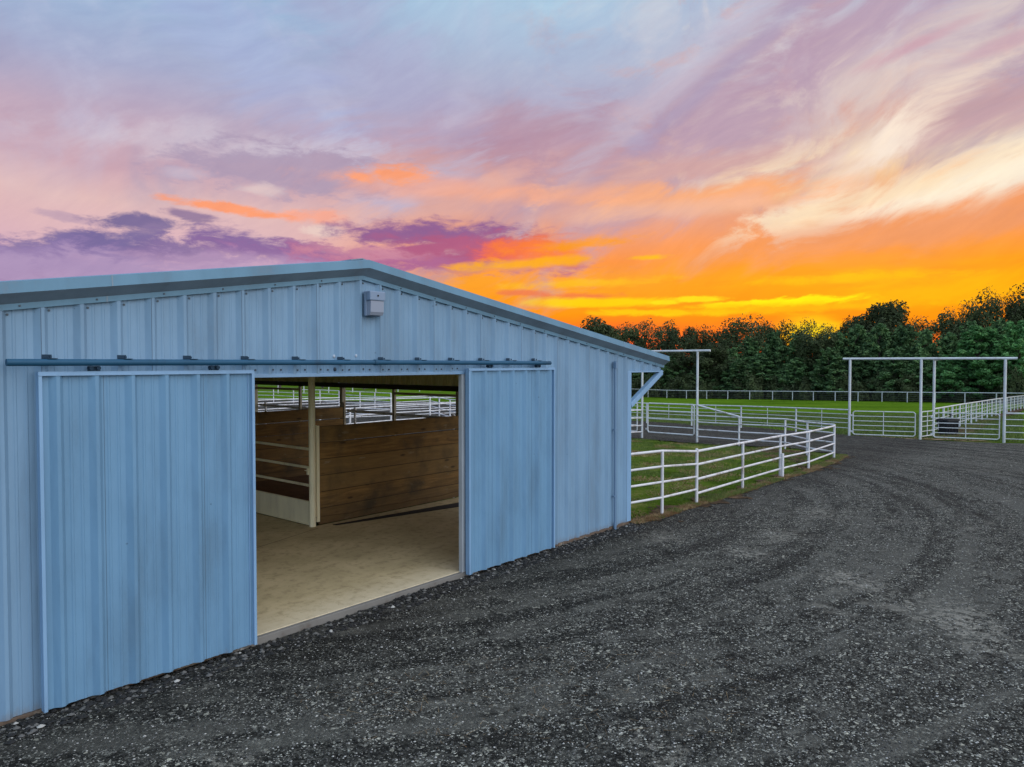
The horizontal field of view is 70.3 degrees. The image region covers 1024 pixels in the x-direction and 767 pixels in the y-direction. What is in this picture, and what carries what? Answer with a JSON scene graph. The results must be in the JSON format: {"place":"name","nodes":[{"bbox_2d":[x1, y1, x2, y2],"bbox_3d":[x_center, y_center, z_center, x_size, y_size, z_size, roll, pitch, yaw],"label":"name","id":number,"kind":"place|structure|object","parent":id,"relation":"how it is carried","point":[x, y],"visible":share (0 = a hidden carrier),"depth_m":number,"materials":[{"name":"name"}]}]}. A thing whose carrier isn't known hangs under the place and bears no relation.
{"place":"outdoors","nodes":[
{"label":"outdoors","id":0,"kind":"place"},
{"bbox_2d":[226,497,477,654],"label":"barn floor","id":1,"kind":"structure","parent":0,"point":[317,575],"depth_m":10.57,"materials":[{"name":"concrete"}]},
{"bbox_2d":[255,441,308,524],"bbox_3d":[-5.191,1.798,14.286,4.190,1.390,0.101,1,2,40],"label":"stall front","id":2,"kind":"object","parent":1,"relation":"on","point":[284,507],"visible":0.5,"depth_m":13.52,"materials":[{"name":"beige paint"}]},
{"bbox_2d":[315,415,458,523],"bbox_3d":[-2.240,1.551,14.569,0.080,1.896,3.988,1,2,40],"label":"stall partition","id":3,"kind":"object","parent":1,"relation":"on","point":[364,473],"visible":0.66,"depth_m":14.22,"materials":[{"name":"brown wood"}]},
{"bbox_2d":[333,502,458,524],"bbox_3d":[-2.015,2.511,14.025,3.045,0.010,0.338,-2,2,-44],"label":"rubber strip","id":4,"kind":"object","parent":1,"relation":"on","point":[452,505],"visible":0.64,"depth_m":14.12,"materials":[{"name":"black"}]},
{"bbox_2d":[255,461,456,516],"bbox_3d":[-7.199,2.256,18.749,13.015,0.108,4.180,1,2,40],"label":"bedding","id":5,"kind":"object","parent":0,"point":[287,489],"visible":0.06,"depth_m":16.16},
{"bbox_2d":[255,402,345,481],"bbox_3d":[-5.634,1.471,17.415,0.080,1.896,3.988,1,2,40],"label":"stall partition","id":6,"kind":"object","parent":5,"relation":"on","point":[289,428],"visible":0.34,"depth_m":17.59,"materials":[{"name":"brown wood"}]},
{"bbox_2d":[0,400,1023,766],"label":"gravel drive","id":7,"kind":"structure","parent":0,"point":[898,462],"depth_m":7.43,"materials":[{"name":"grey gravel"}]},
{"bbox_2d":[0,523,644,746],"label":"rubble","id":8,"kind":"object","parent":7,"relation":"on","point":[33,723],"visible":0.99,"depth_m":7.62,"materials":[{"name":"grey gravel"}]},
{"bbox_2d":[0,258,669,725],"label":"barn","id":9,"kind":"structure","parent":7,"relation":"on","point":[128,406],"depth_m":7.21,"materials":[{"name":"blue metal"}]},
{"bbox_2d":[35,366,256,712],"bbox_3d":[-3.317,1.293,6.840,0.090,2.916,1.960,1,2,40],"label":"sliding door","id":10,"kind":"structure","parent":9,"relation":"in","point":[146,480],"depth_m":6.72,"materials":[{"name":"blue metal"}]},
{"bbox_2d":[256,386,301,408],"bbox_3d":[-6.780,1.183,21.122,2.290,2.270,0.060,1,2,40],"label":"window frame","id":11,"kind":"object","parent":9,"relation":"attached to","point":[299,388],"visible":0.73,"depth_m":20.52,"materials":[{"name":"beige paint"}]},
{"bbox_2d":[259,402,339,423],"bbox_3d":[-6.003,1.556,20.611,4.130,1.952,0.084,1,2,40],"label":"guard rail","id":12,"kind":"object","parent":9,"relation":"attached to","point":[265,404],"visible":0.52,"depth_m":21.18,"materials":[{"name":"white metal"}]},
{"bbox_2d":[364,291,384,316],"bbox_3d":[-1.656,-0.960,8.771,0.142,0.300,0.234,1,2,40],"label":"wall lamp","id":13,"kind":"object","parent":9,"relation":"attached to","point":[374,303],"visible":1,"depth_m":8.71,"materials":[{"name":"grey"}]},
{"bbox_2d":[347,408,454,497],"bbox_3d":[-2.743,1.634,17.878,4.140,1.952,0.084,1,2,40],"label":"guard rail","id":14,"kind":"object","parent":9,"relation":"attached to","point":[354,410],"visible":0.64,"depth_m":18.11,"materials":[{"name":"white metal"}]},
{"bbox_2d":[392,389,455,420],"bbox_3d":[-2.072,1.294,17.174,2.220,2.270,0.061,1,2,40],"label":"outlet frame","id":15,"kind":"object","parent":9,"relation":"attached to","point":[394,393],"visible":0.7,"depth_m":17.60,"materials":[{"name":"beige paint"}]},
{"bbox_2d":[465,365,554,574],"bbox_3d":[0.028,1.180,10.826,0.090,2.916,1.980,1,2,40],"label":"sliding door","id":16,"kind":"structure","parent":9,"relation":"in","point":[510,412],"depth_m":10.75,"materials":[{"name":"blue metal"}]},
{"bbox_2d":[641,349,710,441],"bbox_3d":[7.364,0.693,33.491,3.822,4.468,0.104,2,2,43],"label":"overhead frame","id":17,"kind":"object","parent":7,"relation":"on","point":[697,372],"visible":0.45,"depth_m":32.60,"materials":[{"name":"white paint"}]},
{"bbox_2d":[645,403,694,435],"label":"pipe gate","id":18,"kind":"structure","parent":17,"relation":"attached to","point":[648,410],"depth_m":33.52,"materials":[{"name":"white metal"}]},
{"bbox_2d":[0,470,1023,766],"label":"gravel","id":19,"kind":"structure","parent":0,"point":[624,660],"depth_m":6.96,"materials":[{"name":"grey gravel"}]},
{"bbox_2d":[0,0,1023,356],"label":"sky","id":20,"kind":"structure","parent":0,"point":[691,163],"materials":[{"name":"orange"}]},
{"bbox_2d":[281,438,838,521],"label":"paddock lawn","id":21,"kind":"structure","parent":0,"point":[642,491],"depth_m":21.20,"materials":[{"name":"green plant"}]},
{"bbox_2d":[697,415,835,457],"bbox_3d":[10.364,2.131,29.184,1.416,1.685,8.020,-1,2,-21],"label":"pipe fence","id":22,"kind":"object","parent":21,"relation":"on","point":[785,426],"visible":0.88,"depth_m":29.54,"materials":[{"name":"white metal"}]},
{"bbox_2d":[750,447,813,461],"bbox_3d":[10.346,2.644,27.305,2.160,0.180,5.880,0,2,0],"label":"dirt patch","id":23,"kind":"object","parent":21,"relation":"on","point":[783,451],"visible":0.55,"depth_m":27.49,"materials":[{"name":"brown soil"}]},
{"bbox_2d":[256,376,1023,525],"bbox_3d":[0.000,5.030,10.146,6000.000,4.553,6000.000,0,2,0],"label":"field","id":24,"kind":"structure","parent":0,"point":[873,406],"depth_m":90.34,"materials":[{"name":"green plant"}]},
{"bbox_2d":[258,397,389,414],"bbox_3d":[-11.550,1.660,43.557,8.326,1.649,2.307,-1,2,-29],"label":"pipe fence","id":25,"kind":"object","parent":24,"relation":"on","point":[330,403],"visible":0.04,"depth_m":44.65,"materials":[{"name":"white metal"}]},
{"bbox_2d":[258,389,391,406],"bbox_3d":[-17.323,1.372,65.420,1.785,1.850,25.170,-2,2,-44],"label":"pipe fence","id":26,"kind":"object","parent":24,"relation":"on","point":[338,394],"visible":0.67,"depth_m":63.85,"materials":[{"name":"white metal"}]},
{"bbox_2d":[258,397,455,418],"bbox_3d":[-8.570,1.692,41.818,1.143,1.757,15.078,1,2,42],"label":"pipe fence","id":27,"kind":"object","parent":24,"relation":"on","point":[430,402],"visible":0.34,"depth_m":42.90,"materials":[{"name":"white metal"}]},
{"bbox_2d":[319,403,455,423],"bbox_3d":[-5.333,1.802,33.665,0.481,1.708,9.741,1,2,33],"label":"pipe fence","id":28,"kind":"object","parent":24,"relation":"on","point":[390,406],"visible":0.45,"depth_m":33.85,"materials":[{"name":"white metal"}]},
{"bbox_2d":[390,396,455,415],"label":"pipe fence","id":29,"kind":"object","parent":24,"relation":"on","point":[450,405],"visible":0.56,"depth_m":46.17,"materials":[{"name":"white metal"}]},
{"bbox_2d":[580,315,620,340],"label":"tree","id":30,"kind":"object","parent":24,"relation":"on","point":[602,328],"visible":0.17,"depth_m":132.66,"materials":[{"name":"green plant"}]},
{"bbox_2d":[614,321,645,346],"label":"broadleaf tree","id":31,"kind":"object","parent":24,"relation":"on","point":[626,335],"visible":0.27,"depth_m":158.23,"materials":[{"name":"green plant"}]},
{"bbox_2d":[632,373,661,397],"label":"shrub","id":32,"kind":"object","parent":24,"relation":"on","point":[655,386],"visible":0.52,"depth_m":138.47,"materials":[{"name":"green plant"}]},
{"bbox_2d":[631,318,680,374],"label":"broadleaf tree","id":33,"kind":"object","parent":24,"relation":"on","point":[652,342],"visible":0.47,"depth_m":157.60,"materials":[{"name":"green plant"}]},
{"bbox_2d":[631,450,697,513],"bbox_3d":[3.145,2.093,14.735,0.193,1.612,2.802,1,2,42],"label":"pipe fence","id":34,"kind":"object","parent":24,"relation":"on","point":[662,481],"visible":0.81,"depth_m":14.42,"materials":[{"name":"white metal"}]},
{"bbox_2d":[661,376,681,397],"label":"shrub","id":35,"kind":"object","parent":24,"relation":"on","point":[670,383],"visible":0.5,"depth_m":137.53,"materials":[{"name":"green plant"}]},
{"bbox_2d":[660,356,686,385],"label":"pine tree","id":36,"kind":"object","parent":24,"relation":"on","point":[666,369],"visible":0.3,"depth_m":141.59,"materials":[{"name":"green plant"}]},
{"bbox_2d":[659,326,702,366],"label":"broadleaf tree","id":37,"kind":"object","parent":24,"relation":"on","point":[673,334],"visible":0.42,"depth_m":148.93,"materials":[{"name":"green plant"}]},
{"bbox_2d":[667,349,699,380],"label":"pine tree","id":38,"kind":"object","parent":24,"relation":"on","point":[687,363],"visible":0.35,"depth_m":141.38,"materials":[{"name":"green plant"}]},
{"bbox_2d":[672,371,695,398],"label":"shrub","id":39,"kind":"object","parent":24,"relation":"on","point":[685,384],"visible":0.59,"depth_m":135.11,"materials":[{"name":"green plant"}]},
{"bbox_2d":[680,324,716,364],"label":"broadleaf tree","id":40,"kind":"object","parent":24,"relation":"on","point":[703,335],"visible":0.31,"depth_m":149.52,"materials":[{"name":"green plant"}]},
{"bbox_2d":[685,378,713,398],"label":"shrub","id":41,"kind":"object","parent":24,"relation":"on","point":[702,386],"visible":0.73,"depth_m":131.93,"materials":[{"name":"green plant"}]},
{"bbox_2d":[679,367,724,395],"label":"young pine tree","id":42,"kind":"object","parent":24,"relation":"on","point":[700,377],"visible":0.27,"depth_m":134.52,"materials":[{"name":"green plant"}]},
{"bbox_2d":[700,327,734,348],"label":"broadleaf tree","id":43,"kind":"object","parent":24,"relation":"on","point":[716,335],"visible":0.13,"depth_m":149.08,"materials":[{"name":"green plant"}]},
{"bbox_2d":[691,343,748,379],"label":"pine tree","id":44,"kind":"object","parent":24,"relation":"on","point":[714,358],"visible":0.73,"depth_m":133.99,"materials":[{"name":"green plant"}]},
{"bbox_2d":[717,347,742,381],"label":"pine tree","id":45,"kind":"object","parent":24,"relation":"on","point":[735,354],"visible":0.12,"depth_m":136.25,"materials":[{"name":"green plant"}]},
{"bbox_2d":[725,378,744,398],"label":"shrub","id":46,"kind":"object","parent":24,"relation":"on","point":[735,391],"visible":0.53,"depth_m":128.25,"materials":[{"name":"green plant"}]},
{"bbox_2d":[712,359,758,396],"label":"young pine tree","id":47,"kind":"object","parent":24,"relation":"on","point":[739,368],"visible":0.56,"depth_m":129.78,"materials":[{"name":"green plant"}]},
{"bbox_2d":[631,402,847,431],"bbox_3d":[9.548,1.937,46.825,1.509,1.857,25.236,-1,2,-39],"label":"pipe fence","id":48,"kind":"object","parent":24,"relation":"on","point":[767,414],"visible":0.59,"depth_m":41.75,"materials":[{"name":"white metal"}]},
{"bbox_2d":[734,336,762,369],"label":"pine tree","id":49,"kind":"object","parent":24,"relation":"on","point":[753,348],"visible":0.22,"depth_m":136.62,"materials":[{"name":"green plant"}]},
{"bbox_2d":[716,312,781,357],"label":"broadleaf tree","id":50,"kind":"object","parent":24,"relation":"on","point":[734,332],"visible":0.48,"depth_m":141.11,"materials":[{"name":"green plant"}]},
{"bbox_2d":[740,370,767,398],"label":"shrub","id":51,"kind":"object","parent":24,"relation":"on","point":[756,391],"visible":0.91,"depth_m":126.44,"materials":[{"name":"green plant"}]},
{"bbox_2d":[736,353,783,390],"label":"young pine tree","id":52,"kind":"object","parent":24,"relation":"on","point":[763,359],"visible":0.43,"depth_m":128.94,"materials":[{"name":"green plant"}]},
{"bbox_2d":[695,425,834,501],"bbox_3d":[7.657,2.157,20.470,0.232,1.695,11.911,1,2,37],"label":"pipe fence","id":53,"kind":"object","parent":24,"relation":"on","point":[742,467],"visible":0.94,"depth_m":18.54,"materials":[{"name":"white metal"}]},
{"bbox_2d":[754,320,787,361],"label":"broadleaf tree","id":54,"kind":"object","parent":24,"relation":"on","point":[770,329],"visible":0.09,"depth_m":141.85,"materials":[{"name":"green plant"}]},
{"bbox_2d":[756,330,791,383],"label":"pine tree","id":55,"kind":"object","parent":24,"relation":"on","point":[775,347],"visible":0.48,"depth_m":130.11,"materials":[{"name":"green plant"}]},
{"bbox_2d":[764,374,786,399],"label":"shrub","id":56,"kind":"object","parent":24,"relation":"on","point":[776,384],"visible":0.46,"depth_m":125.42,"materials":[{"name":"green plant"}]},
{"bbox_2d":[777,383,797,399],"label":"shrub","id":57,"kind":"object","parent":24,"relation":"on","point":[785,394],"visible":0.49,"depth_m":122.39,"materials":[{"name":"green plant"}]},
{"bbox_2d":[780,333,803,374],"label":"pine tree","id":58,"kind":"object","parent":24,"relation":"on","point":[790,349],"visible":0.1,"depth_m":129.58,"materials":[{"name":"green plant"}]},
{"bbox_2d":[775,357,812,393],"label":"young pine tree","id":59,"kind":"object","parent":24,"relation":"on","point":[799,373],"visible":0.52,"depth_m":123.64,"materials":[{"name":"green plant"}]},
{"bbox_2d":[777,317,817,361],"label":"broadleaf tree","id":60,"kind":"object","parent":24,"relation":"on","point":[785,338],"visible":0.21,"depth_m":141.93,"materials":[{"name":"green plant"}]},
{"bbox_2d":[788,375,818,399],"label":"shrub","id":61,"kind":"object","parent":24,"relation":"on","point":[804,385],"visible":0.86,"depth_m":119.80,"materials":[{"name":"green plant"}]},
{"bbox_2d":[789,327,847,375],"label":"pine tree","id":62,"kind":"object","parent":24,"relation":"on","point":[809,346],"visible":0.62,"depth_m":123.16,"materials":[{"name":"green plant"}]},
{"bbox_2d":[631,411,1023,442],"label":"field grass","id":63,"kind":"structure","parent":24,"relation":"on","point":[888,430],"depth_m":48.82,"materials":[{"name":"green plant"}]},
{"bbox_2d":[631,389,1023,402],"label":"pipe fence","id":64,"kind":"object","parent":24,"relation":"on","point":[772,396],"visible":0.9,"depth_m":114.52,"materials":[{"name":"white metal"}]},
{"bbox_2d":[808,347,852,395],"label":"young pine tree","id":65,"kind":"object","parent":24,"relation":"on","point":[831,359],"visible":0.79,"depth_m":118.87,"materials":[{"name":"green plant"}]},
{"bbox_2d":[826,331,852,370],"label":"pine tree","id":66,"kind":"object","parent":24,"relation":"on","point":[838,348],"visible":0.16,"depth_m":122.98,"materials":[{"name":"green plant"}]},
{"bbox_2d":[828,372,854,400],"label":"shrub","id":67,"kind":"object","parent":24,"relation":"on","point":[844,382],"visible":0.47,"depth_m":116.02,"materials":[{"name":"green plant"}]},
{"bbox_2d":[838,315,870,349],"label":"broadleaf tree","id":68,"kind":"object","parent":24,"relation":"on","point":[844,326],"visible":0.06,"depth_m":131.72,"materials":[{"name":"green plant"}]},
{"bbox_2d":[841,324,869,367],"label":"tree","id":69,"kind":"object","parent":24,"relation":"on","point":[855,341],"visible":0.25,"depth_m":123.16,"materials":[{"name":"green plant"}]},
{"bbox_2d":[841,350,876,388],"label":"young pine tree","id":70,"kind":"object","parent":24,"relation":"on","point":[861,370],"visible":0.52,"depth_m":116.68,"materials":[{"name":"green plant"}]},
{"bbox_2d":[843,380,875,400],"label":"shrub","id":71,"kind":"object","parent":24,"relation":"on","point":[861,389],"visible":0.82,"depth_m":113.48,"materials":[{"name":"green plant"}]},
{"bbox_2d":[861,323,893,377],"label":"pine tree","id":72,"kind":"object","parent":24,"relation":"on","point":[878,333],"visible":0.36,"depth_m":117.72,"materials":[{"name":"green plant"}]},
{"bbox_2d":[868,367,895,400],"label":"shrub","id":73,"kind":"object","parent":24,"relation":"on","point":[876,395],"visible":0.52,"depth_m":112.82,"materials":[{"name":"green plant"}]},
{"bbox_2d":[851,299,914,357],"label":"broadleaf tree","id":74,"kind":"object","parent":24,"relation":"on","point":[890,315],"visible":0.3,"depth_m":130.17,"materials":[{"name":"green plant"}]},
{"bbox_2d":[866,348,915,393],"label":"young pine tree","id":75,"kind":"object","parent":24,"relation":"on","point":[897,367],"visible":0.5,"depth_m":112.36,"materials":[{"name":"green plant"}]},
{"bbox_2d":[880,378,902,401],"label":"shrub","id":76,"kind":"object","parent":24,"relation":"on","point":[888,397],"visible":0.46,"depth_m":110.57,"materials":[{"name":"green plant"}]},
{"bbox_2d":[891,325,918,377],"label":"pine tree","id":77,"kind":"object","parent":24,"relation":"on","point":[903,337],"visible":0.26,"depth_m":116.99,"materials":[{"name":"green plant"}]},
{"bbox_2d":[889,315,927,364],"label":"broadleaf tree","id":78,"kind":"object","parent":24,"relation":"on","point":[914,330],"visible":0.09,"depth_m":122.78,"materials":[{"name":"green plant"}]},
{"bbox_2d":[892,372,926,401],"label":"shrub","id":79,"kind":"object","parent":24,"relation":"on","point":[909,386],"visible":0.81,"depth_m":108.01,"materials":[{"name":"green plant"}]},
{"bbox_2d":[899,356,932,396],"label":"young pine tree","id":80,"kind":"object","parent":24,"relation":"on","point":[915,365],"visible":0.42,"depth_m":108.75,"materials":[{"name":"green plant"}]},
{"bbox_2d":[907,329,943,379],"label":"pine tree","id":81,"kind":"object","parent":24,"relation":"on","point":[923,340],"visible":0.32,"depth_m":111.82,"materials":[{"name":"green plant"}]},
{"bbox_2d":[843,357,1017,442],"bbox_3d":[20.227,0.848,35.511,7.244,4.226,1.974,1,2,35],"label":"overhead frame","id":82,"kind":"object","parent":24,"relation":"on","point":[935,359],"visible":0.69,"depth_m":34.78,"materials":[{"name":"white paint"}]},
{"bbox_2d":[850,411,915,436],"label":"pipe gate","id":83,"kind":"structure","parent":82,"relation":"attached to","point":[883,421],"depth_m":35.77,"materials":[{"name":"white metal"}]},
{"bbox_2d":[931,412,999,439],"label":"pipe gate","id":84,"kind":"structure","parent":82,"relation":"attached to","point":[965,423],"depth_m":33.81,"materials":[{"name":"white metal"}]},
{"bbox_2d":[908,316,960,352],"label":"broadleaf tree","id":85,"kind":"object","parent":24,"relation":"on","point":[936,334],"visible":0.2,"depth_m":122.45,"materials":[{"name":"green plant"}]},
{"bbox_2d":[931,372,957,402],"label":"shrub","id":86,"kind":"object","parent":24,"relation":"on","point":[942,398],"visible":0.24,"depth_m":105.00,"materials":[{"name":"green plant"}]},
{"bbox_2d":[923,354,977,398],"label":"bright pine tree","id":87,"kind":"object","parent":24,"relation":"on","point":[945,366],"visible":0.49,"depth_m":104.72,"materials":[{"name":"green plant"}]},
{"bbox_2d":[930,332,973,369],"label":"pine tree","id":88,"kind":"object","parent":24,"relation":"on","point":[948,343],"visible":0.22,"depth_m":111.77,"materials":[{"name":"green plant"}]},
{"bbox_2d":[929,306,982,339],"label":"broadleaf tree","id":89,"kind":"object","parent":24,"relation":"on","point":[945,316],"visible":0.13,"depth_m":124.63,"materials":[{"name":"green plant"}]},
{"bbox_2d":[943,378,976,402],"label":"shrub","id":90,"kind":"object","parent":24,"relation":"on","point":[958,398],"visible":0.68,"depth_m":102.89,"materials":[{"name":"green plant"}]},
{"bbox_2d":[929,326,1023,398],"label":"bright pine tree","id":91,"kind":"object","parent":24,"relation":"on","point":[982,370],"visible":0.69,"depth_m":102.44,"materials":[{"name":"green plant"}]},
{"bbox_2d":[935,395,1023,429],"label":"pipe fence","id":92,"kind":"object","parent":24,"relation":"on","point":[1021,400],"visible":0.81,"depth_m":52.70,"materials":[{"name":"white metal"}]},
{"bbox_2d":[952,296,1009,340],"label":"broadleaf tree","id":93,"kind":"object","parent":24,"relation":"on","point":[976,315],"visible":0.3,"depth_m":115.21,"materials":[{"name":"green plant"}]},
{"bbox_2d":[962,283,1023,325],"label":"broadleaf tree","id":94,"kind":"object","parent":24,"relation":"on","point":[1016,312],"visible":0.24,"depth_m":115.83,"materials":[{"name":"green plant"}]},
{"bbox_2d":[983,372,1009,402],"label":"shrub","id":95,"kind":"object","parent":24,"relation":"on","point":[993,391],"visible":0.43,"depth_m":100.68,"materials":[{"name":"green plant"}]},
{"bbox_2d":[988,317,1010,360],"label":"tree","id":96,"kind":"object","parent":24,"relation":"on","point":[1000,323],"visible":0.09,"depth_m":105.80,"materials":[{"name":"green plant"}]},
{"bbox_2d":[985,320,1023,390],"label":"bright pine tree","id":97,"kind":"object","parent":24,"relation":"on","point":[1013,340],"visible":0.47,"depth_m":101.10,"materials":[{"name":"green plant"}]},
{"bbox_2d":[997,366,1023,403],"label":"shrub","id":98,"kind":"object","parent":24,"relation":"on","point":[1015,385],"visible":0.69,"depth_m":98.04,"materials":[{"name":"green plant"}]},
{"bbox_2d":[629,454,854,523],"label":"dirt verge","id":99,"kind":"structure","parent":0,"point":[657,510],"depth_m":16.60,"materials":[{"name":"brown plant"}]},
{"bbox_2d":[930,408,1022,437],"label":"dirt track","id":100,"kind":"structure","parent":0,"point":[1011,411],"depth_m":46.62,"materials":[{"name":"soil"}]},
{"bbox_2d":[935,418,959,434],"bbox_3d":[22.435,2.228,37.478,1.093,0.804,0.740,-1,2,-20],"label":"feed tub","id":101,"kind":"object","parent":100,"relation":"on","point":[950,429],"visible":0.91,"depth_m":37.19,"materials":[{"name":"black plastic"}]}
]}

